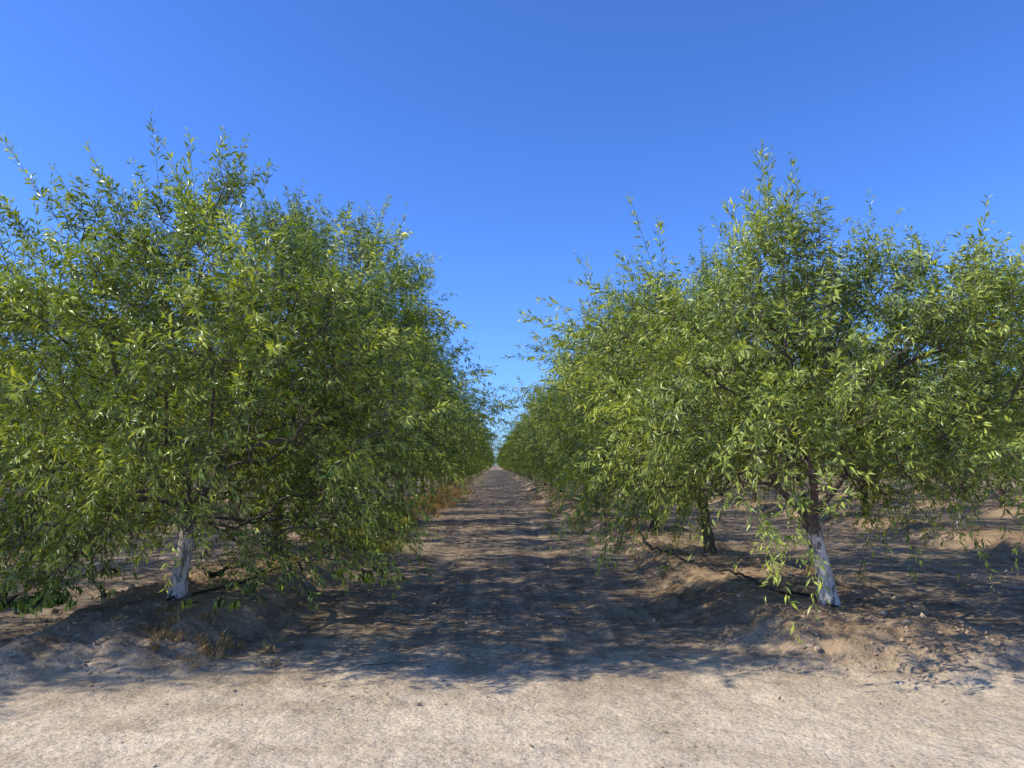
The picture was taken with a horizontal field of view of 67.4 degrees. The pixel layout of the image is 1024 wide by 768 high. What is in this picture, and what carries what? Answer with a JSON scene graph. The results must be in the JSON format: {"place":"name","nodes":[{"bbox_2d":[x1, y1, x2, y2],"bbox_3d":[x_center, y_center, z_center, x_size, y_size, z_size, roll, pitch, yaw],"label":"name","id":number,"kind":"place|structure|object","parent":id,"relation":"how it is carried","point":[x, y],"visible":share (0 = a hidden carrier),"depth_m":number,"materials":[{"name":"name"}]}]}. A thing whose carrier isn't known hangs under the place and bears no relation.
{"place":"outdoors","nodes":[
{"label":"outdoors","id":0,"kind":"place"},
{"bbox_2d":[0,465,1023,767],"bbox_3d":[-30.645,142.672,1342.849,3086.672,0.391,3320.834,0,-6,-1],"label":"ground","id":1,"kind":"structure","parent":0,"point":[50,719],"depth_m":6.45,"materials":[{"name":"soil"}]},
{"bbox_2d":[0,242,63,507],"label":"almond tree","id":2,"kind":"object","parent":1,"relation":"on","point":[1,401],"visible":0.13,"depth_m":13.33,"materials":[{"name":"green plant"}]},
{"bbox_2d":[0,255,177,529],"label":"almond tree","id":3,"kind":"object","parent":1,"relation":"on","point":[41,321],"visible":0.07,"depth_m":16.73,"materials":[{"name":"green plant"}]},
{"bbox_2d":[15,306,246,514],"bbox_3d":[-10.506,0.694,21.581,7.050,6.327,7.030,-5,-8,40],"label":"almond tree","id":4,"kind":"object","parent":1,"relation":"on","point":[114,385],"visible":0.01,"depth_m":20.99,"materials":[{"name":"green plant"}]},
{"bbox_2d":[91,332,277,499],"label":"almond tree","id":5,"kind":"object","parent":1,"relation":"on","point":[206,420],"visible":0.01,"depth_m":25.24,"materials":[{"name":"green plant"}]},
{"bbox_2d":[173,376,310,500],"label":"almond tree","id":6,"kind":"object","parent":1,"relation":"on","point":[258,442],"depth_m":29.49,"materials":[{"name":"green plant"}]},
{"bbox_2d":[0,110,496,618],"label":"almond tree","id":7,"kind":"object","parent":1,"relation":"on","point":[314,314],"visible":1,"depth_m":7.18,"materials":[{"name":"green plant"}]},
{"bbox_2d":[58,178,534,554],"bbox_3d":[-3.285,-0.164,11.990,7.401,5.908,5.663,0,-6,-1],"label":"almond tree","id":8,"kind":"object","parent":1,"relation":"on","point":[399,281],"visible":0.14,"depth_m":11.73,"materials":[{"name":"green plant"}]},
{"bbox_2d":[166,481,460,600],"bbox_3d":[-3.866,5.431,38.566,0.723,0.177,61.802,0,-6,-1],"label":"drip irrigation hose","id":9,"kind":"object","parent":1,"relation":"on","point":[204,591],"visible":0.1,"depth_m":8.91,"materials":[{"name":"black plastic"}]},
{"bbox_2d":[197,239,497,523],"bbox_3d":[-3.780,0.036,16.906,6.458,6.626,7.166,1,-6,-12],"label":"almond tree","id":10,"kind":"object","parent":1,"relation":"on","point":[457,414],"visible":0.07,"depth_m":16.29,"materials":[{"name":"green plant"}]},
{"bbox_2d":[288,494,451,555],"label":"yellow weeds","id":11,"kind":"object","parent":1,"relation":"on","point":[394,530],"visible":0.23,"depth_m":17.38,"materials":[{"name":"plant"}]},
{"bbox_2d":[255,321,500,503],"bbox_3d":[-3.364,0.679,20.919,6.033,6.116,6.435,4,-7,-37],"label":"almond tree","id":12,"kind":"object","parent":1,"relation":"on","point":[479,447],"visible":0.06,"depth_m":20.90,"materials":[{"name":"green plant"}]},
{"bbox_2d":[345,330,520,505],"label":"almond tree","id":13,"kind":"object","parent":1,"relation":"on","point":[478,409],"visible":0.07,"depth_m":25.43,"materials":[{"name":"green plant"}]},
{"bbox_2d":[377,366,490,494],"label":"almond tree","id":14,"kind":"object","parent":1,"relation":"on","point":[457,460],"visible":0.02,"depth_m":33.91,"materials":[{"name":"green plant"}]},
{"bbox_2d":[382,407,486,492],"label":"almond tree","id":15,"kind":"object","parent":1,"relation":"on","point":[454,467],"visible":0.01,"depth_m":38.25,"materials":[{"name":"green plant"}]},
{"bbox_2d":[381,343,505,497],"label":"almond tree","id":16,"kind":"object","parent":1,"relation":"on","point":[494,433],"visible":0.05,"depth_m":30.33,"materials":[{"name":"green plant"}]},
{"bbox_2d":[428,412,486,486],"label":"almond tree","id":17,"kind":"object","parent":1,"relation":"on","point":[467,461],"depth_m":42.61,"materials":[{"name":"green plant"}]},
{"bbox_2d":[111,477,813,670],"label":"dry weeds","id":18,"kind":"object","parent":1,"relation":"on","point":[227,642],"visible":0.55,"depth_m":7.11,"materials":[{"name":"brown plant"}]},
{"bbox_2d":[0,515,1023,767],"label":"soil clods","id":19,"kind":"object","parent":1,"relation":"on","point":[530,647],"visible":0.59,"depth_m":7.75,"materials":[{"name":"brown soil"}]},
{"bbox_2d":[0,333,1023,505],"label":"distant orchard trees","id":20,"kind":"object","parent":1,"relation":"on","point":[498,460],"visible":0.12,"depth_m":47.30,"materials":[{"name":"green plant"}]},
{"bbox_2d":[3,496,1023,752],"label":"fallen leaves","id":21,"kind":"object","parent":1,"relation":"on","point":[545,598],"visible":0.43,"depth_m":8.54,"materials":[{"name":"brown plant"}]},
{"bbox_2d":[501,390,566,489],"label":"almond tree","id":22,"kind":"object","parent":1,"relation":"on","point":[513,460],"visible":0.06,"depth_m":43.11,"materials":[{"name":"green plant"}]},
{"bbox_2d":[499,363,576,496],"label":"almond tree","id":23,"kind":"object","parent":1,"relation":"on","point":[517,426],"visible":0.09,"depth_m":33.78,"materials":[{"name":"green plant"}]},
{"bbox_2d":[514,386,582,491],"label":"almond tree","id":24,"kind":"object","parent":1,"relation":"on","point":[533,452],"visible":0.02,"depth_m":38.50,"materials":[{"name":"green plant"}]},
{"bbox_2d":[507,375,614,496],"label":"almond tree","id":25,"kind":"object","parent":1,"relation":"on","point":[526,452],"visible":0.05,"depth_m":30.50,"materials":[{"name":"green plant"}]},
{"bbox_2d":[520,346,632,505],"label":"almond tree","id":26,"kind":"object","parent":1,"relation":"on","point":[550,471],"visible":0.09,"depth_m":25.91,"materials":[{"name":"green plant"}]},
{"bbox_2d":[512,308,714,516],"bbox_3d":[2.815,0.781,21.106,6.846,6.032,6.170,-4,-7,31],"label":"almond tree","id":27,"kind":"object","parent":1,"relation":"on","point":[538,409],"visible":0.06,"depth_m":21.42,"materials":[{"name":"green plant"}]},
{"bbox_2d":[492,297,783,529],"bbox_3d":[3.151,0.638,17.305,6.100,5.547,6.083,-2,-6,19],"label":"almond tree","id":28,"kind":"object","parent":1,"relation":"on","point":[555,475],"visible":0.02,"depth_m":16.53,"materials":[{"name":"green plant"}]},
{"bbox_2d":[533,483,837,607],"bbox_3d":[2.179,5.450,38.526,0.680,0.222,62.251,0,-6,-1],"label":"drip irrigation hose","id":29,"kind":"object","parent":1,"relation":"on","point":[753,579],"visible":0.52,"depth_m":9.83,"materials":[{"name":"black plastic"}]},
{"bbox_2d":[501,225,879,554],"bbox_3d":[3.011,0.189,12.443,6.383,5.407,5.686,4,-7,-32],"label":"almond tree","id":30,"kind":"object","parent":1,"relation":"on","point":[598,426],"visible":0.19,"depth_m":12.07,"materials":[{"name":"green plant"}]},
{"bbox_2d":[699,378,808,499],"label":"almond tree","id":31,"kind":"object","parent":1,"relation":"on","point":[755,493],"depth_m":30.04,"materials":[{"name":"green plant"}]},
{"bbox_2d":[501,138,1023,643],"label":"almond tree","id":32,"kind":"object","parent":1,"relation":"on","point":[871,418],"visible":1,"depth_m":7.28,"materials":[{"name":"green plant"}]},
{"bbox_2d":[737,367,887,501],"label":"almond tree","id":33,"kind":"object","parent":1,"relation":"on","point":[798,467],"visible":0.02,"depth_m":25.59,"materials":[{"name":"green plant"}]},
{"bbox_2d":[763,338,992,515],"bbox_3d":[9.666,1.157,21.801,5.395,5.417,5.755,3,-7,-26],"label":"almond tree","id":34,"kind":"object","parent":1,"relation":"on","point":[839,474],"visible":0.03,"depth_m":20.46,"materials":[{"name":"green plant"}]},
{"bbox_2d":[825,265,1023,527],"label":"almond tree","id":35,"kind":"object","parent":1,"relation":"on","point":[960,484],"visible":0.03,"depth_m":17.20,"materials":[{"name":"green plant"}]},
{"bbox_2d":[911,265,1023,524],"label":"almond tree","id":36,"kind":"object","parent":1,"relation":"on","point":[989,444],"visible":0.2,"depth_m":13.24,"materials":[{"name":"green plant"}]},
{"bbox_2d":[0,0,1023,464],"label":"sky","id":37,"kind":"structure","parent":0,"point":[515,136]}
]}

